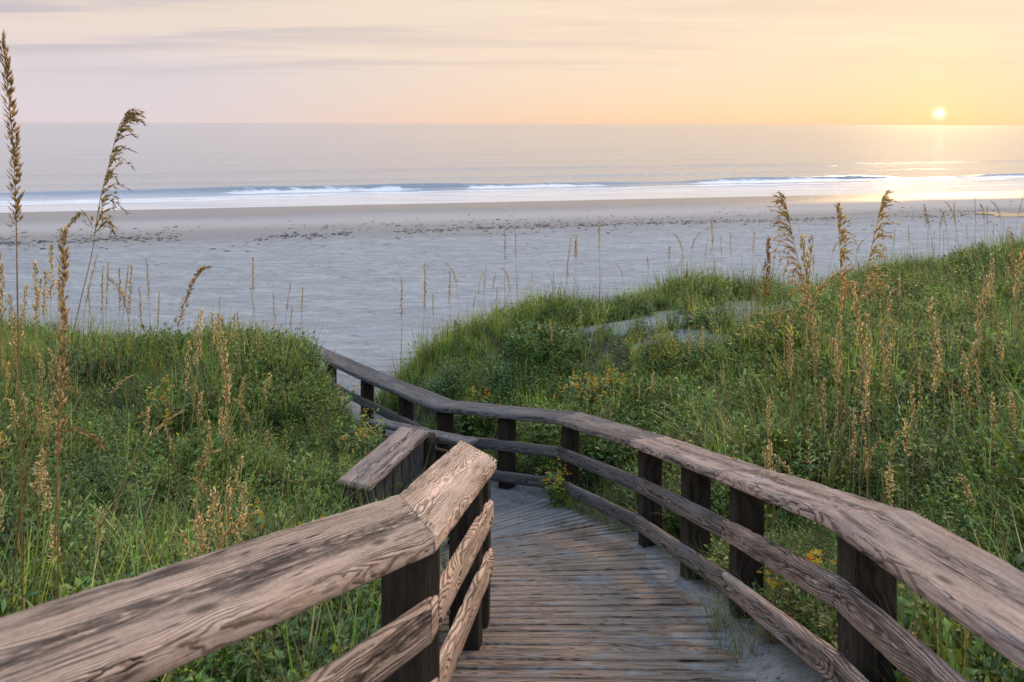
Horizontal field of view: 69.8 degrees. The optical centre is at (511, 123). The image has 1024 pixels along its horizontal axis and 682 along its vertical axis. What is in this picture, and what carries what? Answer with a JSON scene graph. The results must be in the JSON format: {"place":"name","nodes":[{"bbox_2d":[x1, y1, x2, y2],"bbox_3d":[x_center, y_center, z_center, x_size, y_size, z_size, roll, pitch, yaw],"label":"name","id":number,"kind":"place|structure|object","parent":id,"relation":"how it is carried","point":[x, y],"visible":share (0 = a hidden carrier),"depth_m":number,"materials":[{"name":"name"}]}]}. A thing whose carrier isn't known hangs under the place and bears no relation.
{"place":"outdoors","nodes":[
{"label":"outdoors","id":0,"kind":"place"},
{"bbox_2d":[0,191,1023,681],"bbox_3d":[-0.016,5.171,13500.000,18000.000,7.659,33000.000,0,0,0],"label":"ground","id":1,"kind":"structure","parent":0,"point":[354,281],"depth_m":27.22,"materials":[{"name":"sand"}]},
{"bbox_2d":[0,261,29,423],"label":"sea oats","id":2,"kind":"object","parent":1,"relation":"on","point":[3,282],"visible":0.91,"depth_m":5.39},
{"bbox_2d":[7,292,32,428],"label":"sea oats","id":3,"kind":"object","parent":1,"relation":"on","point":[14,338],"visible":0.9,"depth_m":4.96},
{"bbox_2d":[0,282,44,446],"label":"sea oats","id":4,"kind":"object","parent":1,"relation":"on","point":[22,309],"visible":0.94,"depth_m":5.00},
{"bbox_2d":[6,448,45,572],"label":"sea oats","id":5,"kind":"object","parent":1,"relation":"on","point":[39,474],"visible":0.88,"depth_m":3.30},
{"bbox_2d":[15,260,41,441],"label":"sea oats","id":6,"kind":"object","parent":1,"relation":"on","point":[36,291],"visible":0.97,"depth_m":5.19,"materials":[{"name":"plant"}]},
{"bbox_2d":[8,399,51,476],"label":"sea oats","id":7,"kind":"object","parent":1,"relation":"on","point":[13,407],"visible":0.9,"depth_m":4.75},
{"bbox_2d":[7,225,70,606],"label":"sea oats","id":8,"kind":"object","parent":1,"relation":"on","point":[64,257],"visible":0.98,"depth_m":2.35,"materials":[{"name":"plant"}]},
{"bbox_2d":[35,269,47,398],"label":"sea oats","id":9,"kind":"object","parent":1,"relation":"on","point":[44,293],"visible":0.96,"depth_m":6.03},
{"bbox_2d":[31,393,72,500],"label":"sea oats","id":10,"kind":"object","parent":1,"relation":"on","point":[50,409],"visible":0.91,"depth_m":4.23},
{"bbox_2d":[24,466,80,581],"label":"sea oats","id":11,"kind":"object","parent":1,"relation":"on","point":[47,494],"visible":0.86,"depth_m":3.36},
{"bbox_2d":[0,426,106,613],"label":"sea oats","id":12,"kind":"object","parent":1,"relation":"on","point":[97,440],"visible":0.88,"depth_m":2.60,"materials":[{"name":"plant"}]},
{"bbox_2d":[29,242,77,407],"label":"sea oats","id":13,"kind":"object","parent":1,"relation":"on","point":[51,264],"visible":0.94,"depth_m":6.05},
{"bbox_2d":[47,523,60,599],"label":"sea oats","id":14,"kind":"object","parent":1,"relation":"on","point":[53,538],"visible":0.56,"depth_m":3.16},
{"bbox_2d":[48,252,64,397],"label":"sea oats","id":15,"kind":"object","parent":1,"relation":"on","point":[56,331],"visible":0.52,"depth_m":6.32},
{"bbox_2d":[0,30,114,610],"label":"sea oats","id":16,"kind":"object","parent":1,"relation":"on","point":[13,104],"visible":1,"depth_m":2.55,"materials":[{"name":"plant"}]},
{"bbox_2d":[11,335,139,402],"bbox_3d":[-4.273,2.403,7.164,1.141,0.662,1.181,0,0,-43],"label":"leafy bush","id":17,"kind":"object","parent":1,"relation":"on","point":[87,362],"visible":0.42,"depth_m":7.21,"materials":[{"name":"green plant"}]},
{"bbox_2d":[57,254,98,413],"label":"sea oats","id":18,"kind":"object","parent":1,"relation":"on","point":[86,300],"visible":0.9,"depth_m":6.54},
{"bbox_2d":[79,266,103,412],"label":"sea oats","id":19,"kind":"object","parent":1,"relation":"on","point":[101,284],"visible":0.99,"depth_m":6.61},
{"bbox_2d":[35,429,157,539],"bbox_3d":[-2.598,2.235,4.550,0.733,0.526,0.889,0,0,-25],"label":"leafy bush","id":20,"kind":"object","parent":1,"relation":"on","point":[107,485],"visible":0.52,"depth_m":4.59,"materials":[{"name":"green plant"}]},
{"bbox_2d":[54,107,146,596],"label":"sea oats","id":21,"kind":"object","parent":1,"relation":"on","point":[130,117],"visible":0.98,"depth_m":3.10,"materials":[{"name":"plant"}]},
{"bbox_2d":[93,508,108,586],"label":"sea oats","id":22,"kind":"object","parent":1,"relation":"on","point":[102,534],"visible":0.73,"depth_m":3.36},
{"bbox_2d":[102,262,125,393],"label":"sea oats","id":23,"kind":"object","parent":1,"relation":"on","point":[107,285],"visible":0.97,"depth_m":7.03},
{"bbox_2d":[70,410,183,590],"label":"sea oats","id":24,"kind":"object","parent":1,"relation":"on","point":[160,426],"visible":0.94,"depth_m":3.20,"materials":[{"name":"plant"}]},
{"bbox_2d":[106,275,155,427],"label":"sea oats","id":25,"kind":"object","parent":1,"relation":"on","point":[124,295],"visible":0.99,"depth_m":6.24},
{"bbox_2d":[124,264,138,409],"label":"sea oats","id":26,"kind":"object","parent":1,"relation":"on","point":[129,289],"visible":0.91,"depth_m":6.54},
{"bbox_2d":[107,317,206,369],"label":"leafy bush","id":27,"kind":"object","parent":1,"relation":"on","point":[165,337],"visible":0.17,"depth_m":8.24,"materials":[{"name":"green plant"}]},
{"bbox_2d":[125,265,211,523],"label":"sea oats","id":28,"kind":"object","parent":1,"relation":"on","point":[199,271],"visible":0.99,"depth_m":4.60,"materials":[{"name":"plant"}]},
{"bbox_2d":[129,375,208,442],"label":"flowering shrub","id":29,"kind":"object","parent":1,"relation":"on","point":[163,405],"visible":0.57,"depth_m":6.16,"materials":[{"name":"green plant"}]},
{"bbox_2d":[158,341,195,498],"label":"sea oats","id":30,"kind":"object","parent":1,"relation":"on","point":[187,373],"visible":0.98,"depth_m":5.07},
{"bbox_2d":[181,529,207,664],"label":"sea oats","id":31,"kind":"object","parent":1,"relation":"on","point":[186,543],"visible":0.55,"depth_m":2.94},
{"bbox_2d":[176,420,212,503],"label":"sea oats","id":32,"kind":"object","parent":1,"relation":"on","point":[208,436],"visible":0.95,"depth_m":4.85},
{"bbox_2d":[174,449,219,532],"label":"sea oats","id":33,"kind":"object","parent":1,"relation":"on","point":[200,460],"visible":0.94,"depth_m":4.22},
{"bbox_2d":[163,308,233,469],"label":"sea oats","id":34,"kind":"object","parent":1,"relation":"on","point":[199,334],"visible":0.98,"depth_m":5.55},
{"bbox_2d":[178,324,219,435],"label":"sea oats","id":35,"kind":"object","parent":1,"relation":"on","point":[195,327],"visible":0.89,"depth_m":6.00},
{"bbox_2d":[193,498,205,553],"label":"sea oats","id":36,"kind":"object","parent":1,"relation":"on","point":[199,520],"visible":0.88,"depth_m":3.07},
{"bbox_2d":[144,418,263,501],"bbox_3d":[-2.350,2.553,5.621,0.939,0.453,0.842,0,0,0],"label":"leafy bush","id":37,"kind":"object","parent":1,"relation":"on","point":[190,461],"visible":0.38,"depth_m":5.54,"materials":[{"name":"green plant"}]},
{"bbox_2d":[202,487,215,546],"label":"sea oats","id":38,"kind":"object","parent":1,"relation":"on","point":[208,513],"visible":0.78,"depth_m":3.32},
{"bbox_2d":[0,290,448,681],"bbox_3d":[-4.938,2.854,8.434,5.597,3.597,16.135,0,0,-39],"label":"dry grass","id":39,"kind":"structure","parent":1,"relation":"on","point":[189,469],"depth_m":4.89,"materials":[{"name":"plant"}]},
{"bbox_2d":[212,489,236,675],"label":"sea oats","id":40,"kind":"object","parent":1,"relation":"on","point":[218,513],"visible":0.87,"depth_m":3.10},
{"bbox_2d":[0,299,449,681],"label":"dune grass","id":41,"kind":"structure","parent":1,"relation":"on","point":[7,351],"depth_m":5.36,"materials":[{"name":"plant"}]},
{"bbox_2d":[178,310,276,501],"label":"sea oats","id":42,"kind":"object","parent":1,"relation":"on","point":[227,376],"visible":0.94,"depth_m":4.60,"materials":[{"name":"plant"}]},
{"bbox_2d":[224,477,232,544],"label":"sea oats","id":43,"kind":"object","parent":1,"relation":"on","point":[229,495],"visible":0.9,"depth_m":3.69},
{"bbox_2d":[211,452,246,547],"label":"sea oats","id":44,"kind":"object","parent":1,"relation":"on","point":[237,472],"visible":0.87,"depth_m":3.77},
{"bbox_2d":[233,504,247,544],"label":"sea oats","id":45,"kind":"object","parent":1,"relation":"on","point":[241,518],"visible":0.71,"depth_m":3.23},
{"bbox_2d":[221,509,259,545],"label":"sea oats","id":46,"kind":"object","parent":1,"relation":"on","point":[232,526],"visible":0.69,"depth_m":3.38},
{"bbox_2d":[213,495,281,547],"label":"flowering shrub","id":47,"kind":"object","parent":1,"relation":"on","point":[251,518],"visible":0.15,"depth_m":4.09,"materials":[{"name":"green plant"}]},
{"bbox_2d":[211,369,323,430],"bbox_3d":[-2.372,2.594,7.015,0.974,0.418,0.998,0,0,44],"label":"leafy bush","id":48,"kind":"object","parent":1,"relation":"on","point":[287,388],"visible":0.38,"depth_m":6.97,"materials":[{"name":"green plant"}]},
{"bbox_2d":[273,467,353,524],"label":"leafy bush","id":49,"kind":"object","parent":1,"relation":"on","point":[330,493],"visible":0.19,"depth_m":5.41,"materials":[{"name":"green plant"}]},
{"bbox_2d":[304,375,359,421],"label":"flowering shrub","id":50,"kind":"object","parent":1,"relation":"on","point":[349,397],"visible":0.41,"depth_m":7.38,"materials":[{"name":"green plant"}]},
{"bbox_2d":[307,603,380,668],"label":"broad leaved weed","id":51,"kind":"object","parent":1,"relation":"on","point":[372,613],"visible":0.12,"depth_m":2.79,"materials":[{"name":"green plant"}]},
{"bbox_2d":[326,408,386,466],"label":"flowering shrub","id":52,"kind":"object","parent":1,"relation":"on","point":[374,443],"visible":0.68,"depth_m":6.62,"materials":[{"name":"green plant"}]},
{"bbox_2d":[337,427,435,509],"bbox_3d":[-0.972,3.249,5.854,0.288,1.300,1.059,0,0,20],"label":"timber box","id":53,"kind":"object","parent":1,"relation":"on","point":[406,450],"visible":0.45,"depth_m":5.78,"materials":[{"name":"brown wood"}]},
{"bbox_2d":[417,353,489,400],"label":"leafy bush","id":54,"kind":"object","parent":1,"relation":"on","point":[448,371],"visible":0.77,"depth_m":9.76,"materials":[{"name":"green plant"}]},
{"bbox_2d":[453,386,502,436],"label":"flowering shrub","id":55,"kind":"object","parent":1,"relation":"on","point":[476,422],"visible":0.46,"depth_m":8.87,"materials":[{"name":"green plant"}]},
{"bbox_2d":[469,351,545,404],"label":"leafy bush","id":56,"kind":"object","parent":1,"relation":"on","point":[497,375],"visible":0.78,"depth_m":9.46,"materials":[{"name":"green plant"}]},
{"bbox_2d":[0,201,1019,251],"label":"seaweed","id":57,"kind":"object","parent":1,"relation":"on","point":[312,234],"visible":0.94,"depth_m":35.50,"materials":[{"name":"brown"}]},
{"bbox_2d":[501,316,594,364],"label":"leafy bush","id":58,"kind":"object","parent":1,"relation":"on","point":[528,344],"visible":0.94,"depth_m":10.12,"materials":[{"name":"green plant"}]},
{"bbox_2d":[536,454,584,508],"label":"flowering shrub","id":59,"kind":"object","parent":1,"relation":"on","point":[557,495],"visible":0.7,"depth_m":6.96,"materials":[{"name":"green plant"}]},
{"bbox_2d":[524,397,606,453],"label":"leafy bush","id":60,"kind":"object","parent":1,"relation":"on","point":[544,432],"visible":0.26,"depth_m":8.10,"materials":[{"name":"green plant"}]},
{"bbox_2d":[537,365,637,415],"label":"flowering shrub","id":61,"kind":"object","parent":1,"relation":"on","point":[588,396],"visible":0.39,"depth_m":8.62,"materials":[{"name":"green plant"}]},
{"bbox_2d":[440,493,760,681],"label":"boardwalk","id":62,"kind":"structure","parent":1,"relation":"on","point":[574,597],"depth_m":3.90,"materials":[{"name":"brown wood"}]},
{"bbox_2d":[0,440,496,681],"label":"boardwalk railing","id":63,"kind":"object","parent":62,"relation":"attached to","point":[150,625],"visible":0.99,"depth_m":1.78,"materials":[{"name":"beige wood"}]},
{"bbox_2d":[367,418,479,543],"bbox_3d":[-0.834,3.335,6.693,0.196,1.441,1.646,0,0,-41],"label":"boardwalk railing","id":64,"kind":"object","parent":62,"relation":"attached to","point":[452,440],"visible":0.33,"depth_m":6.54,"materials":[{"name":"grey wood"}]},
{"bbox_2d":[298,340,1023,681],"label":"boardwalk railing","id":65,"kind":"object","parent":62,"relation":"attached to","point":[975,590],"visible":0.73,"depth_m":2.94,"materials":[{"name":"brown wood"}]},
{"bbox_2d":[561,480,808,671],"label":"path weeds","id":66,"kind":"object","parent":62,"relation":"on","point":[616,528],"visible":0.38,"depth_m":3.87,"materials":[{"name":"green plant"}]},
{"bbox_2d":[584,401,666,473],"bbox_3d":[1.243,3.146,7.318,1.107,0.523,1.082,0,0,0],"label":"leafy bush","id":67,"kind":"object","parent":1,"relation":"on","point":[607,458],"visible":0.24,"depth_m":7.25,"materials":[{"name":"green plant"}]},
{"bbox_2d":[609,288,667,318],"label":"leafy bush","id":68,"kind":"object","parent":1,"relation":"on","point":[627,304],"visible":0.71,"depth_m":11.53,"materials":[{"name":"green plant"}]},
{"bbox_2d":[625,330,711,373],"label":"flowering shrub","id":69,"kind":"object","parent":1,"relation":"on","point":[661,350],"visible":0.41,"depth_m":9.12,"materials":[{"name":"green plant"}]},
{"bbox_2d":[646,372,743,429],"bbox_3d":[1.964,2.889,7.613,1.150,0.543,1.060,0,0,0],"label":"leafy bush","id":70,"kind":"object","parent":1,"relation":"on","point":[719,388],"visible":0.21,"depth_m":7.66,"materials":[{"name":"green plant"}]},
{"bbox_2d":[759,235,772,517],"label":"sea oats","id":71,"kind":"object","parent":1,"relation":"on","point":[768,259],"visible":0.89,"depth_m":5.20,"materials":[{"name":"plant"}]},
{"bbox_2d":[756,458,781,653],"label":"sea oats","id":72,"kind":"object","parent":1,"relation":"on","point":[770,569],"visible":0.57,"depth_m":3.26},
{"bbox_2d":[707,304,835,356],"bbox_3d":[3.300,2.460,8.581,1.816,0.573,1.502,0,0,0],"label":"flowering shrub","id":73,"kind":"object","parent":1,"relation":"on","point":[753,337],"visible":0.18,"depth_m":8.65,"materials":[{"name":"green plant"}]},
{"bbox_2d":[772,331,793,448],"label":"sea oats","id":74,"kind":"object","parent":1,"relation":"on","point":[791,358],"visible":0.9,"depth_m":5.62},
{"bbox_2d":[726,268,842,474],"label":"sea oats","id":75,"kind":"object","parent":1,"relation":"on","point":[815,301],"visible":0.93,"depth_m":5.38,"materials":[{"name":"plant"}]},
{"bbox_2d":[748,549,835,632],"bbox_3d":[1.403,2.233,3.478,0.473,0.441,0.455,0,0,-35],"label":"flowering shrub","id":76,"kind":"object","parent":1,"relation":"on","point":[789,586],"visible":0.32,"depth_m":3.51,"materials":[{"name":"green plant"}]},
{"bbox_2d":[766,191,855,537],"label":"sea oats","id":77,"kind":"object","parent":1,"relation":"on","point":[785,214],"visible":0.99,"depth_m":4.60,"materials":[{"name":"plant"}]},
{"bbox_2d":[796,378,846,532],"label":"sea oats","id":78,"kind":"object","parent":1,"relation":"on","point":[822,387],"visible":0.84,"depth_m":4.73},
{"bbox_2d":[793,234,851,467],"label":"sea oats","id":79,"kind":"object","parent":1,"relation":"on","point":[808,296],"visible":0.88,"depth_m":5.47,"materials":[{"name":"plant"}]},
{"bbox_2d":[804,234,843,448],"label":"sea oats","id":80,"kind":"object","parent":1,"relation":"on","point":[810,249],"visible":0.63,"depth_m":5.62,"materials":[{"name":"plant"}]},
{"bbox_2d":[789,283,874,321],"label":"leafy bush","id":81,"kind":"object","parent":1,"relation":"on","point":[830,298],"visible":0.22,"depth_m":9.38,"materials":[{"name":"green plant"}]},
{"bbox_2d":[820,332,850,487],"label":"sea oats","id":82,"kind":"object","parent":1,"relation":"on","point":[836,365],"visible":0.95,"depth_m":5.07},
{"bbox_2d":[808,202,866,478],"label":"sea oats","id":83,"kind":"object","parent":1,"relation":"on","point":[840,217],"visible":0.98,"depth_m":4.89,"materials":[{"name":"plant"}]},
{"bbox_2d":[835,306,844,453],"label":"sea oats","id":84,"kind":"object","parent":1,"relation":"on","point":[837,335],"visible":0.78,"depth_m":5.42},
{"bbox_2d":[822,352,881,492],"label":"sea oats","id":85,"kind":"object","parent":1,"relation":"on","point":[858,374],"visible":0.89,"depth_m":5.02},
{"bbox_2d":[850,409,863,494],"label":"sea oats","id":86,"kind":"object","parent":1,"relation":"on","point":[854,432],"visible":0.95,"depth_m":4.15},
{"bbox_2d":[841,311,873,496],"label":"sea oats","id":87,"kind":"object","parent":1,"relation":"on","point":[868,345],"visible":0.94,"depth_m":4.79,"materials":[{"name":"plant"}]},
{"bbox_2d":[859,370,870,495],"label":"sea oats","id":88,"kind":"object","parent":1,"relation":"on","point":[863,397],"visible":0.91,"depth_m":4.43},
{"bbox_2d":[840,189,900,490],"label":"sea oats","id":89,"kind":"object","parent":1,"relation":"on","point":[883,205],"visible":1,"depth_m":4.75,"materials":[{"name":"plant"}]},
{"bbox_2d":[842,281,912,488],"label":"sea oats","id":90,"kind":"object","parent":1,"relation":"on","point":[855,301],"visible":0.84,"depth_m":5.07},
{"bbox_2d":[825,263,941,310],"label":"leafy bush","id":91,"kind":"object","parent":1,"relation":"on","point":[905,291],"visible":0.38,"depth_m":10.11,"materials":[{"name":"green plant"}]},
{"bbox_2d":[858,418,911,506],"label":"sea oats","id":92,"kind":"object","parent":1,"relation":"on","point":[905,427],"visible":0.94,"depth_m":4.15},
{"bbox_2d":[862,342,918,502],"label":"sea oats","id":93,"kind":"object","parent":1,"relation":"on","point":[888,358],"visible":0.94,"depth_m":4.65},
{"bbox_2d":[877,384,935,509],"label":"sea oats","id":94,"kind":"object","parent":1,"relation":"on","point":[913,400],"visible":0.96,"depth_m":4.29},
{"bbox_2d":[896,297,942,495],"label":"sea oats","id":95,"kind":"object","parent":1,"relation":"on","point":[935,340],"visible":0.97,"depth_m":4.60,"materials":[{"name":"plant"}]},
{"bbox_2d":[822,551,1023,661],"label":"flowering shrub","id":96,"kind":"object","parent":1,"relation":"on","point":[1019,560],"visible":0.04,"depth_m":2.75,"materials":[{"name":"green plant"}]},
{"bbox_2d":[903,359,942,494],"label":"sea oats","id":97,"kind":"object","parent":1,"relation":"on","point":[919,393],"visible":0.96,"depth_m":4.63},
{"bbox_2d":[884,259,967,283],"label":"leafy bush","id":98,"kind":"object","parent":1,"relation":"on","point":[909,268],"visible":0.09,"depth_m":11.64,"materials":[{"name":"green plant"}]},
{"bbox_2d":[953,474,979,544],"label":"sea oats","id":99,"kind":"object","parent":1,"relation":"on","point":[967,487],"visible":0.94,"depth_m":3.67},
{"bbox_2d":[949,339,989,443],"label":"sea oats","id":100,"kind":"object","parent":1,"relation":"on","point":[973,348],"visible":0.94,"depth_m":5.01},
{"bbox_2d":[926,254,1017,292],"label":"leafy bush","id":101,"kind":"object","parent":1,"relation":"on","point":[969,275],"visible":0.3,"depth_m":10.59,"materials":[{"name":"green plant"}]},
{"bbox_2d":[961,295,999,390],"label":"sea oats","id":102,"kind":"object","parent":1,"relation":"on","point":[978,317],"visible":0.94,"depth_m":5.57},
{"bbox_2d":[944,241,1023,276],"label":"leafy bush","id":103,"kind":"object","parent":1,"relation":"on","point":[982,248],"visible":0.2,"depth_m":12.60,"materials":[{"name":"green plant"}]},
{"bbox_2d":[977,274,995,397],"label":"sea oats","id":104,"kind":"object","parent":1,"relation":"on","point":[985,291],"visible":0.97,"depth_m":5.58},
{"bbox_2d":[984,322,1005,424],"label":"sea oats","id":105,"kind":"object","parent":1,"relation":"on","point":[1002,339],"visible":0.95,"depth_m":4.98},
{"bbox_2d":[976,212,1023,216],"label":"water pool","id":106,"kind":"structure","parent":1,"relation":"on","point":[1002,214],"depth_m":41.86,"materials":[{"name":"yellow"}]},
{"bbox_2d":[981,252,1021,370],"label":"sea oats","id":107,"kind":"object","parent":1,"relation":"on","point":[990,274],"visible":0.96,"depth_m":6.04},
{"bbox_2d":[1001,230,1022,336],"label":"sea oats","id":108,"kind":"object","parent":1,"relation":"on","point":[1012,251],"visible":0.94,"depth_m":6.39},
{"bbox_2d":[1010,246,1023,356],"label":"sea oats","id":109,"kind":"object","parent":1,"relation":"on","point":[1022,261],"visible":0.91,"depth_m":5.96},
{"bbox_2d":[0,122,1023,212],"bbox_3d":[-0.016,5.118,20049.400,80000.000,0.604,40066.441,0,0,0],"label":"sea","id":110,"kind":"structure","parent":0,"point":[64,166],"depth_m":100.90,"materials":[{"name":"liquid"}]},
{"bbox_2d":[0,0,1023,124],"label":"sky","id":111,"kind":"structure","parent":0,"point":[748,62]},
{"bbox_2d":[374,227,1023,681],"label":"dune grass","id":112,"kind":"structure","parent":0,"point":[714,275],"depth_m":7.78,"materials":[{"name":"plant"}]},
{"bbox_2d":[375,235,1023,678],"bbox_3d":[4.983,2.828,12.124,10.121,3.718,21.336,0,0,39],"label":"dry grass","id":113,"kind":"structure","parent":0,"point":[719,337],"depth_m":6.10,"materials":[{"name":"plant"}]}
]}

